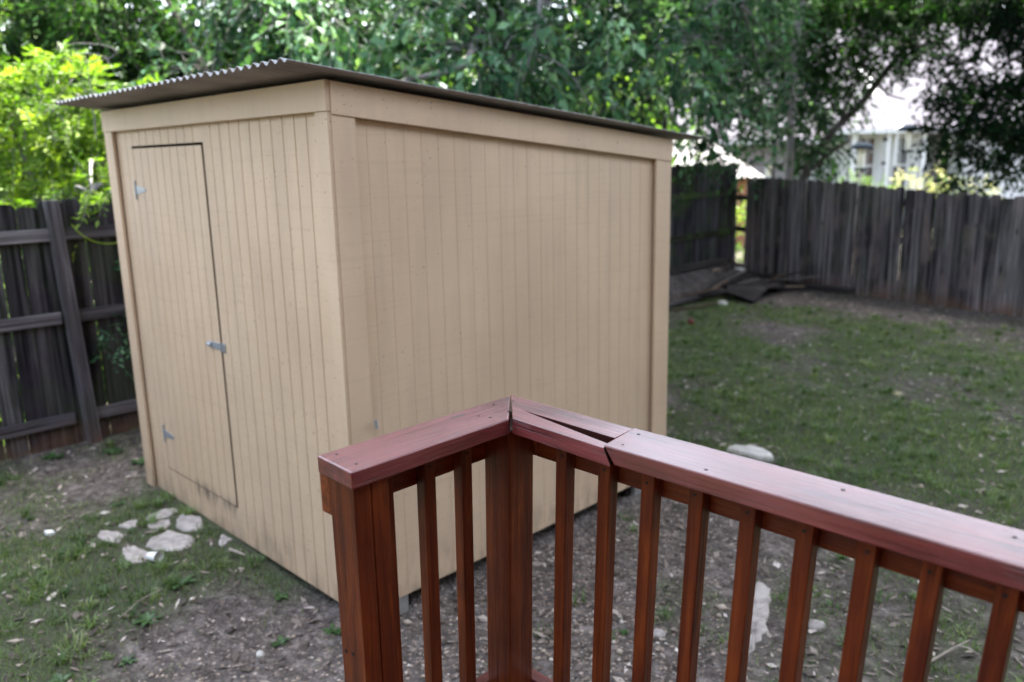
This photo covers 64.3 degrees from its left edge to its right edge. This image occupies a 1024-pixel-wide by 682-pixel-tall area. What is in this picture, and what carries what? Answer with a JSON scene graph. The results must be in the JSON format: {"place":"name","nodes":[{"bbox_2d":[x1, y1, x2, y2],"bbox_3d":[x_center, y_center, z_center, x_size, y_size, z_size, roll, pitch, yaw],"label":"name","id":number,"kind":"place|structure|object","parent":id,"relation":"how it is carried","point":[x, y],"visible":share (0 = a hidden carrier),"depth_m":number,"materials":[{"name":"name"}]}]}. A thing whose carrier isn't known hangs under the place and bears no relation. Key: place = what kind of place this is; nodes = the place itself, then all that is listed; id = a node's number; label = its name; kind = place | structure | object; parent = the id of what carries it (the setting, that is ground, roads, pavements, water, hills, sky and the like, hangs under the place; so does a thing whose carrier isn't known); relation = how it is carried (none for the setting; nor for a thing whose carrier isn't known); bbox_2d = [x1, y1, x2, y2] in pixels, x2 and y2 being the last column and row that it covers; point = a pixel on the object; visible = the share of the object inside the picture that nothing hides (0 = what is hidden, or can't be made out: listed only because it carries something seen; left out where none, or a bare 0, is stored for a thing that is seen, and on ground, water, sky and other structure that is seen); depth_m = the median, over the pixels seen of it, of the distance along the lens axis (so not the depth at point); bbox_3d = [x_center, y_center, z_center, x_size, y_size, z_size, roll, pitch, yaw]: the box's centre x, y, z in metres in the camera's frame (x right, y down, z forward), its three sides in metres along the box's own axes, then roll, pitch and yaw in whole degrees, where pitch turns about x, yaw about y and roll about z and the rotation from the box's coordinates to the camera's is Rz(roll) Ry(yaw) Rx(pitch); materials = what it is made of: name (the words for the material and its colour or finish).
{"place":"outdoors","nodes":[
{"label":"outdoors","id":0,"kind":"place"},
{"bbox_2d":[0,0,1003,169],"label":"sky","id":1,"kind":"structure","parent":0,"point":[197,23],"materials":[{"name":"white"}]},
{"bbox_2d":[0,161,1023,681],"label":"ground","id":2,"kind":"structure","parent":0,"point":[248,639],"depth_m":4.36,"materials":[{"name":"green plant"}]},
{"bbox_2d":[44,530,54,535],"bbox_3d":[-2.672,1.108,4.702,0.066,0.030,0.044,11,17,43],"label":"paper scrap","id":3,"kind":"object","parent":2,"relation":"on","point":[49,532],"visible":0.98,"depth_m":4.69,"materials":[{"name":"white paper"}]},
{"bbox_2d":[40,452,66,459],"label":"broadleaf weed","id":4,"kind":"object","parent":2,"relation":"on","point":[51,455],"visible":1,"depth_m":5.90,"materials":[{"name":"green plant"}]},
{"bbox_2d":[0,251,106,444],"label":"undergrowth","id":5,"kind":"object","parent":2,"relation":"on","point":[33,332],"depth_m":6.80,"materials":[{"name":"green plant"}]},
{"bbox_2d":[49,673,71,681],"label":"broadleaf weed","id":6,"kind":"object","parent":2,"relation":"on","point":[58,677],"visible":1,"depth_m":3.43,"materials":[{"name":"green plant"}]},
{"bbox_2d":[0,199,139,460],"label":"board fence","id":7,"kind":"object","parent":2,"relation":"on","point":[63,394],"visible":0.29,"depth_m":6.01,"materials":[{"name":"grey wood"}]},
{"bbox_2d":[88,260,133,381],"bbox_3d":[-2.929,-0.168,6.180,0.640,0.896,0.616,11,17,43],"label":"fence vine","id":8,"kind":"object","parent":7,"relation":"attached to","point":[107,342],"visible":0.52,"depth_m":6.13,"materials":[{"name":"green plant"}]},
{"bbox_2d":[0,36,160,379],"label":"chinaberry bush","id":9,"kind":"object","parent":2,"relation":"on","point":[58,146],"visible":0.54,"depth_m":7.26,"materials":[{"name":"green plant"}]},
{"bbox_2d":[55,43,116,138],"bbox_3d":[-3.609,-2.143,6.986,0.522,0.791,0.008,-1,13,0],"label":"vine tendril","id":10,"kind":"object","parent":9,"relation":"attached to","point":[86,61],"visible":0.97,"depth_m":6.92,"materials":[{"name":"green plant"}]},
{"bbox_2d":[71,224,117,243],"bbox_3d":[-2.973,-0.881,6.076,0.089,0.301,0.583,8,16,36],"label":"vine tendril","id":11,"kind":"object","parent":9,"relation":"attached to","point":[92,240],"visible":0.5,"depth_m":5.95,"materials":[{"name":"green plant"}]},
{"bbox_2d":[97,530,123,542],"bbox_3d":[-2.285,1.119,4.646,0.241,0.027,0.111,11,17,43],"label":"flagstone","id":12,"kind":"object","parent":2,"relation":"on","point":[105,534],"visible":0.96,"depth_m":4.64,"materials":[{"name":"grey stone"}]},
{"bbox_2d":[103,446,124,453],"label":"broadleaf weed","id":13,"kind":"object","parent":2,"relation":"on","point":[110,450],"visible":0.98,"depth_m":6.00,"materials":[{"name":"green plant"}]},
{"bbox_2d":[110,500,126,506],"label":"broadleaf weed","id":14,"kind":"object","parent":2,"relation":"on","point":[115,504],"visible":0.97,"depth_m":5.08,"materials":[{"name":"green plant"}]},
{"bbox_2d":[117,654,137,666],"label":"broadleaf weed","id":15,"kind":"object","parent":2,"relation":"on","point":[128,660],"visible":1,"depth_m":3.56,"materials":[{"name":"green plant"}]},
{"bbox_2d":[118,519,137,528],"bbox_3d":[-2.262,1.086,4.796,0.106,0.026,0.109,-6,13,-20],"label":"flagstone","id":16,"kind":"object","parent":2,"relation":"on","point":[132,523],"visible":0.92,"depth_m":4.78,"materials":[{"name":"grey stone"}]},
{"bbox_2d":[122,544,147,563],"bbox_3d":[-2.069,1.165,4.455,0.273,0.027,0.116,11,17,43],"label":"flagstone","id":17,"kind":"object","parent":2,"relation":"on","point":[134,552],"visible":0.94,"depth_m":4.44,"materials":[{"name":"grey stone"}]},
{"bbox_2d":[131,457,144,464],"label":"broadleaf weed","id":18,"kind":"object","parent":2,"relation":"on","point":[140,461],"visible":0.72,"depth_m":5.80,"materials":[{"name":"green plant"}]},
{"bbox_2d":[118,588,162,618],"bbox_3d":[-1.788,1.255,3.913,0.022,0.012,0.287,3,13,19],"label":"fallen stick","id":19,"kind":"object","parent":2,"relation":"on","point":[136,603],"visible":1,"depth_m":3.89,"materials":[{"name":"brown wood"}]},
{"bbox_2d":[130,611,163,626],"bbox_3d":[-1.726,1.314,3.844,0.121,0.023,0.144,0,13,7],"label":"broadleaf weed","id":20,"kind":"object","parent":2,"relation":"on","point":[147,617],"visible":1,"depth_m":3.86,"materials":[{"name":"green plant"}]},
{"bbox_2d":[146,551,163,561],"bbox_3d":[-1.914,1.149,4.354,0.072,0.061,0.063,6,14,27],"label":"plastic cup","id":21,"kind":"object","parent":2,"relation":"on","point":[153,556],"visible":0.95,"depth_m":4.35,"materials":[{"name":"white plastic"}]},
{"bbox_2d":[148,519,170,529],"bbox_3d":[-2.070,1.084,4.777,0.127,0.026,0.133,-7,14,-25],"label":"flagstone","id":22,"kind":"object","parent":2,"relation":"on","point":[166,522],"visible":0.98,"depth_m":4.77,"materials":[{"name":"grey stone"}]},
{"bbox_2d":[146,508,177,520],"bbox_3d":[-2.113,1.051,4.911,0.128,0.027,0.194,11,17,43],"label":"flagstone","id":23,"kind":"object","parent":2,"relation":"on","point":[165,513],"visible":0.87,"depth_m":4.91,"materials":[{"name":"grey stone"}]},
{"bbox_2d":[146,530,196,551],"bbox_3d":[-1.917,1.133,4.571,0.293,0.026,0.215,6,14,29],"label":"flagstone","id":24,"kind":"object","parent":2,"relation":"on","point":[178,541],"visible":0.97,"depth_m":4.57,"materials":[{"name":"grey stone"}]},
{"bbox_2d":[0,0,344,220],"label":"dark tree","id":25,"kind":"object","parent":2,"relation":"on","point":[52,21],"visible":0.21,"depth_m":10.38,"materials":[{"name":"green plant"}]},
{"bbox_2d":[171,574,197,589],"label":"broadleaf weed","id":26,"kind":"object","parent":2,"relation":"on","point":[179,583],"visible":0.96,"depth_m":4.17,"materials":[{"name":"green plant"}]},
{"bbox_2d":[176,514,203,531],"bbox_3d":[-1.906,1.069,4.800,0.269,0.026,0.156,11,17,43],"label":"flagstone","id":27,"kind":"object","parent":2,"relation":"on","point":[185,523],"visible":1,"depth_m":4.77,"materials":[{"name":"grey stone"}]},
{"bbox_2d":[219,534,232,546],"bbox_3d":[-1.627,1.129,4.594,0.142,0.027,0.087,11,17,43],"label":"flagstone","id":28,"kind":"object","parent":2,"relation":"on","point":[224,540],"visible":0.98,"depth_m":4.58,"materials":[{"name":"grey stone"}]},
{"bbox_2d":[229,548,245,555],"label":"fallen stick","id":29,"kind":"object","parent":2,"relation":"on","point":[235,551],"visible":1,"depth_m":4.40,"materials":[{"name":"grey wood"}]},
{"bbox_2d":[256,650,264,657],"bbox_3d":[-1.104,1.376,3.572,0.041,0.031,0.036,11,17,43],"label":"rock","id":30,"kind":"object","parent":2,"relation":"on","point":[260,654],"visible":1,"depth_m":3.56,"materials":[{"name":"stone"}]},
{"bbox_2d":[273,591,287,601],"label":"broadleaf weed","id":31,"kind":"object","parent":2,"relation":"on","point":[277,597],"visible":1,"depth_m":4.08,"materials":[{"name":"green plant"}]},
{"bbox_2d":[271,635,290,647],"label":"broadleaf weed","id":32,"kind":"object","parent":2,"relation":"on","point":[280,641],"visible":1,"depth_m":3.72,"materials":[{"name":"green plant"}]},
{"bbox_2d":[321,623,340,635],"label":"broadleaf weed","id":33,"kind":"object","parent":2,"relation":"on","point":[337,631],"visible":0.94,"depth_m":3.81,"materials":[{"name":"green plant"}]},
{"bbox_2d":[55,58,709,614],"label":"garden shed","id":34,"kind":"structure","parent":2,"relation":"on","point":[317,260],"depth_m":4.10,"materials":[{"name":"beige paint"}]},
{"bbox_2d":[132,145,236,505],"bbox_3d":[-1.885,-0.097,4.639,0.922,1.962,0.028,11,17,43],"label":"door","id":35,"kind":"structure","parent":34,"relation":"in","point":[170,185],"depth_m":4.60,"materials":[{"name":"beige paint"}]},
{"bbox_2d":[0,0,950,247],"bbox_3d":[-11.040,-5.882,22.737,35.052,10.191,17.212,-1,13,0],"label":"distant wood","id":36,"kind":"object","parent":2,"relation":"on","point":[660,118],"visible":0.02,"depth_m":18.48,"materials":[{"name":"green plant"}]},
{"bbox_2d":[130,0,849,173],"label":"shade tree","id":37,"kind":"object","parent":2,"relation":"on","point":[506,70],"visible":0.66,"depth_m":9.11,"materials":[{"name":"green plant"}]},
{"bbox_2d":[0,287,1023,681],"bbox_3d":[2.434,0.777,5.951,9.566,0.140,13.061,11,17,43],"label":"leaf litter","id":38,"kind":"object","parent":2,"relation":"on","point":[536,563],"visible":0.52,"depth_m":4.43,"materials":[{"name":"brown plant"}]},
{"bbox_2d":[618,629,628,635],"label":"broadleaf weed","id":39,"kind":"object","parent":2,"relation":"on","point":[624,631],"visible":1,"depth_m":3.75,"materials":[{"name":"green plant"}]},
{"bbox_2d":[653,628,666,638],"bbox_3d":[0.675,1.351,3.741,0.065,0.056,0.065,-1,13,2],"label":"rock","id":40,"kind":"object","parent":2,"relation":"on","point":[659,633],"visible":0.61,"depth_m":3.72,"materials":[{"name":"grey stone"}]},
{"bbox_2d":[670,177,692,220],"bbox_3d":[2.215,-1.429,11.674,0.566,1.849,0.620,7,15,31],"label":"climbing shrub","id":41,"kind":"object","parent":2,"relation":"on","point":[683,193],"visible":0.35,"depth_m":11.50,"materials":[{"name":"green plant"}]},
{"bbox_2d":[688,319,693,325],"bbox_3d":[2.239,-0.235,10.175,0.083,0.085,0.063,11,17,43],"label":"red ball","id":42,"kind":"object","parent":2,"relation":"on","point":[690,322],"visible":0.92,"depth_m":10.15,"materials":[{"name":"plastic"}]},
{"bbox_2d":[669,302,717,311],"bbox_3d":[2.416,-0.455,11.143,1.022,0.050,0.045,-8,14,-28],"label":"scrap board","id":43,"kind":"object","parent":2,"relation":"on","point":[701,305],"visible":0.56,"depth_m":11.16,"materials":[{"name":"grey wood"}]},
{"bbox_2d":[669,288,725,307],"bbox_3d":[2.598,-0.624,11.654,1.406,0.132,0.122,-12,16,-40],"label":"scrap board","id":44,"kind":"object","parent":2,"relation":"on","point":[683,300],"visible":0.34,"depth_m":11.49,"materials":[{"name":"grey wood"}]},
{"bbox_2d":[682,289,725,296],"bbox_3d":[2.686,-0.664,11.737,0.759,0.177,0.111,1,13,8],"label":"scrap board","id":45,"kind":"object","parent":44,"relation":"on","point":[713,292],"visible":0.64,"depth_m":11.68,"materials":[{"name":"grey wood"}]},
{"bbox_2d":[683,259,735,292],"bbox_3d":[3.037,-0.973,12.750,0.100,0.354,2.500,7,15,33],"label":"scrap board","id":46,"kind":"object","parent":45,"relation":"on","point":[734,260],"visible":0.27,"depth_m":12.86,"materials":[{"name":"grey wood"}]},
{"bbox_2d":[710,280,728,288],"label":"scrap stick","id":47,"kind":"object","parent":44,"relation":"on","point":[723,282],"visible":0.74,"depth_m":12.21,"materials":[{"name":"grey wood"}]},
{"bbox_2d":[669,262,735,300],"bbox_3d":[2.619,-0.839,12.118,0.464,0.445,3.594,10,17,41],"label":"lattice panel","id":48,"kind":"object","parent":2,"relation":"on","point":[694,280],"visible":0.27,"depth_m":12.34,"materials":[{"name":"grey wood"}]},
{"bbox_2d":[669,256,732,274],"bbox_3d":[2.524,-1.076,12.198,0.062,0.122,3.203,10,17,41],"label":"scrap board","id":49,"kind":"object","parent":48,"relation":"on","point":[697,265],"visible":0.56,"depth_m":12.59,"materials":[{"name":"grey wood"}]},
{"bbox_2d":[715,269,746,284],"bbox_3d":[3.409,-0.981,12.711,0.645,0.239,0.048,-8,14,-27],"label":"scrap stick","id":50,"kind":"object","parent":48,"relation":"on","point":[737,274],"visible":0.77,"depth_m":12.73,"materials":[{"name":"grey wood"}]},
{"bbox_2d":[669,162,736,291],"bbox_3d":[1.343,-1.302,11.240,0.155,2.220,7.504,10,17,41],"label":"board fence","id":51,"kind":"object","parent":2,"relation":"on","point":[703,226],"visible":0.16,"depth_m":13.09,"materials":[{"name":"grey wood"}]},
{"bbox_2d":[671,140,763,247],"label":"outbuilding","id":52,"kind":"structure","parent":2,"relation":"on","point":[739,237],"depth_m":18.39,"materials":[{"name":"white brick"}]},
{"bbox_2d":[696,269,738,289],"bbox_3d":[3.047,-0.905,12.492,1.146,0.320,0.071,-8,14,-29],"label":"scrap stick","id":53,"kind":"object","parent":2,"relation":"on","point":[722,276],"visible":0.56,"depth_m":12.55,"materials":[{"name":"grey wood"}]},
{"bbox_2d":[701,279,742,290],"bbox_3d":[3.105,-0.822,12.248,0.847,0.187,0.141,-8,14,-27],"label":"scrap board","id":54,"kind":"object","parent":2,"relation":"on","point":[734,281],"visible":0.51,"depth_m":12.25,"materials":[{"name":"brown wood"}]},
{"bbox_2d":[721,277,759,288],"bbox_3d":[3.451,-0.874,12.345,0.596,0.172,0.066,0,13,3],"label":"scrap stick","id":55,"kind":"object","parent":54,"relation":"on","point":[745,281],"visible":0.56,"depth_m":12.32,"materials":[{"name":"grey wood"}]},
{"bbox_2d":[718,300,727,305],"bbox_3d":[2.958,-0.523,11.472,0.147,0.106,0.110,11,17,43],"label":"rock","id":56,"kind":"object","parent":2,"relation":"on","point":[720,302],"visible":0.63,"depth_m":11.43,"materials":[{"name":"stone"}]},
{"bbox_2d":[736,185,745,260],"bbox_3d":[4.592,-2.243,16.260,1.118,1.752,1.080,2,13,13],"label":"corner shrub","id":57,"kind":"object","parent":2,"relation":"on","point":[740,210],"visible":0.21,"depth_m":16.16,"materials":[{"name":"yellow plant"}]},
{"bbox_2d":[625,0,866,209],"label":"slender tree","id":58,"kind":"object","parent":2,"relation":"on","point":[792,143],"visible":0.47,"depth_m":13.38,"materials":[{"name":"green plant"}]},
{"bbox_2d":[727,445,772,461],"bbox_3d":[1.762,0.834,5.992,0.355,0.077,0.197,11,17,43],"label":"rock","id":59,"kind":"object","parent":2,"relation":"on","point":[756,453],"visible":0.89,"depth_m":5.95,"materials":[{"name":"stone"}]},
{"bbox_2d":[726,270,785,301],"bbox_3d":[3.800,-0.889,12.574,0.839,0.144,2.558,3,13,18],"label":"plywood sheet","id":60,"kind":"object","parent":2,"relation":"on","point":[753,291],"visible":0.83,"depth_m":12.18,"materials":[{"name":"grey wood"}]},
{"bbox_2d":[748,581,770,655],"bbox_3d":[1.173,1.319,3.876,0.106,0.036,0.703,4,13,20],"label":"rock","id":61,"kind":"object","parent":2,"relation":"on","point":[762,601],"visible":0.77,"depth_m":3.89,"materials":[{"name":"grey stone"}]},
{"bbox_2d":[565,0,991,192],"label":"distant wood","id":62,"kind":"object","parent":2,"relation":"on","point":[669,8],"depth_m":33.18,"materials":[{"name":"green plant"}]},
{"bbox_2d":[767,288,807,289],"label":"scrap stick","id":63,"kind":"object","parent":2,"relation":"on","point":[787,289],"visible":0.56,"depth_m":12.30,"materials":[{"name":"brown wood"}]},
{"bbox_2d":[785,285,803,286],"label":"scrap stick","id":64,"kind":"object","parent":2,"relation":"on","point":[794,285],"visible":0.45,"depth_m":12.56,"materials":[{"name":"wood"}]},
{"bbox_2d":[808,619,825,631],"bbox_3d":[1.420,1.328,3.786,0.085,0.064,0.080,11,17,43],"label":"rock","id":65,"kind":"object","parent":2,"relation":"on","point":[816,624],"visible":0.79,"depth_m":3.76,"materials":[{"name":"grey stone"}]},
{"bbox_2d":[785,280,853,293],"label":"timber beam","id":66,"kind":"structure","parent":2,"relation":"on","point":[830,288],"depth_m":12.38,"materials":[{"name":"grey wood"}]},
{"bbox_2d":[630,24,1023,215],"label":"neighbour house","id":67,"kind":"structure","parent":2,"relation":"on","point":[898,110],"depth_m":23.08,"materials":[{"name":"white paint"}]},
{"bbox_2d":[764,163,771,176],"bbox_3d":[7.156,-4.755,22.655,0.270,0.380,0.033,-3,13,-8],"label":"window","id":68,"kind":"structure","parent":67,"relation":"in","point":[766,172],"depth_m":22.66,"materials":[{"name":"white paint"}]},
{"bbox_2d":[825,157,836,182],"bbox_3d":[8.964,-4.456,22.955,0.300,1.400,0.033,-3,13,-8],"label":"window","id":69,"kind":"structure","parent":67,"relation":"in","point":[833,181],"depth_m":22.89,"materials":[{"name":"white paint"}]},
{"bbox_2d":[847,136,876,185],"bbox_3d":[9.865,-4.946,22.989,0.800,1.610,0.033,-3,13,-8],"label":"window","id":70,"kind":"structure","parent":67,"relation":"in","point":[870,171],"depth_m":23.00,"materials":[{"name":"white paint"}]},
{"bbox_2d":[889,136,908,188],"bbox_3d":[11.007,-5.005,23.156,0.510,1.610,0.033,-3,13,-8],"label":"window","id":71,"kind":"structure","parent":67,"relation":"in","point":[905,155],"depth_m":23.15,"materials":[{"name":"white paint"}]},
{"bbox_2d":[898,86,916,152],"bbox_3d":[8.514,-4.735,17.422,0.440,1.370,0.440,11,17,43],"label":"bird feeder","id":72,"kind":"object","parent":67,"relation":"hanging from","point":[908,136],"visible":0.76,"depth_m":17.45,"materials":[{"name":"white plastic"}]},
{"bbox_2d":[925,141,930,172],"bbox_3d":[11.958,-5.425,23.836,0.630,1.000,0.033,-3,13,-8],"label":"window","id":73,"kind":"structure","parent":67,"relation":"in","point":[928,166],"depth_m":23.93,"materials":[{"name":"grey glass"}]},
{"bbox_2d":[976,152,1023,198],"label":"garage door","id":74,"kind":"structure","parent":67,"relation":"in","point":[1009,192],"depth_m":23.38,"materials":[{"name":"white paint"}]},
{"bbox_2d":[837,169,870,183],"bbox_3d":[8.572,-3.678,21.351,1.658,1.696,1.124,-4,13,-12],"label":"garden shrub","id":75,"kind":"object","parent":2,"relation":"on","point":[850,176],"visible":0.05,"depth_m":21.23,"materials":[{"name":"green plant"}]},
{"bbox_2d":[850,142,873,240],"bbox_3d":[7.563,-3.165,17.768,0.470,2.289,0.470,11,17,43],"label":"bird feeder","id":76,"kind":"object","parent":2,"relation":"on","point":[862,146],"visible":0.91,"depth_m":17.52,"materials":[{"name":"white plastic"}]},
{"bbox_2d":[781,0,971,180],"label":"leaning tree","id":77,"kind":"object","parent":2,"relation":"on","point":[877,20],"visible":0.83,"depth_m":13.33,"materials":[{"name":"green plant"}]},
{"bbox_2d":[734,178,1023,316],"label":"picket fence","id":78,"kind":"object","parent":2,"relation":"on","point":[972,258],"visible":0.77,"depth_m":11.57,"materials":[{"name":"grey wood"}]},
{"bbox_2d":[864,175,897,205],"bbox_3d":[9.657,-3.658,21.613,1.219,1.503,0.976,-2,13,-3],"label":"garden shrub","id":79,"kind":"object","parent":2,"relation":"on","point":[883,184],"visible":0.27,"depth_m":21.42,"materials":[{"name":"green plant"}]},
{"bbox_2d":[892,163,954,194],"bbox_3d":[10.643,-3.724,21.206,1.837,1.774,1.206,-2,13,-2],"label":"flowering shrub","id":80,"kind":"object","parent":2,"relation":"on","point":[928,184],"visible":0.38,"depth_m":21.04,"materials":[{"name":"yellow plant"}]},
{"bbox_2d":[874,0,1023,198],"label":"dark oak","id":81,"kind":"object","parent":2,"relation":"on","point":[998,98],"visible":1,"depth_m":12.07,"materials":[{"name":"green plant"}]},
{"bbox_2d":[931,640,979,661],"bbox_3d":[1.897,1.358,3.499,0.332,0.029,0.092,-7,14,-25],"label":"fallen stick","id":82,"kind":"object","parent":2,"relation":"on","point":[945,652],"visible":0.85,"depth_m":3.53,"materials":[{"name":"grey wood"}]},
{"bbox_2d":[938,175,1002,194],"bbox_3d":[11.860,-3.554,20.993,1.622,1.491,1.264,-2,13,-2],"label":"flowering shrub","id":83,"kind":"object","parent":2,"relation":"on","point":[977,187],"visible":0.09,"depth_m":20.79,"materials":[{"name":"green plant"}]},
{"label":"scrap stick","id":84,"kind":"object","parent":2,"relation":"on","visible":0},
{"bbox_2d":[765,272,786,282],"bbox_3d":[3.939,-0.907,12.543,0.826,0.260,0.068,-9,15,-33],"label":"scrap stick","id":85,"kind":"object","parent":84,"relation":"on","point":[776,277],"visible":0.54,"depth_m":12.60,"materials":[{"name":"grey wood"}]},
{"bbox_2d":[0,289,1023,681],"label":"grass","id":86,"kind":"structure","parent":0,"point":[716,447],"depth_m":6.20,"materials":[{"name":"green plant"}]},
{"bbox_2d":[881,98,888,164],"bbox_3d":[8.117,-4.542,17.668,0.095,1.400,0.100,11,17,43],"label":"wind chime","id":87,"kind":"object","parent":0,"point":[884,149],"visible":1,"depth_m":17.73,"materials":[{"name":"metal"}]},
{"bbox_3d":[-0.138,1.979,-0.086,3.324,0.700,3.824,11,17,43],"label":"wooden deck","id":88,"kind":"object","parent":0,"visible":0},
{"bbox_2d":[318,395,1023,681],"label":"deck railing","id":89,"kind":"object","parent":88,"relation":"on","point":[935,551],"visible":1,"depth_m":1.77,"materials":[{"name":"red wood"}]},
{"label":"scrap stick","id":90,"kind":"object","parent":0,"visible":0},
{"bbox_2d":[669,287,720,298],"bbox_3d":[2.472,-0.657,11.572,1.109,0.173,0.057,-5,13,-16],"label":"scrap stick","id":91,"kind":"object","parent":90,"relation":"on","point":[694,292],"visible":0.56,"depth_m":11.58,"materials":[{"name":"grey wood"}]},
{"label":"scrap stick","id":92,"kind":"object","parent":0,"visible":0},
{"bbox_2d":[761,275,820,280],"bbox_3d":[4.181,-0.959,12.629,1.142,0.183,0.072,5,14,25],"label":"scrap stick","id":93,"kind":"object","parent":92,"relation":"on","point":[793,278],"visible":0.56,"depth_m":12.51,"materials":[{"name":"grey wood"}]}
]}

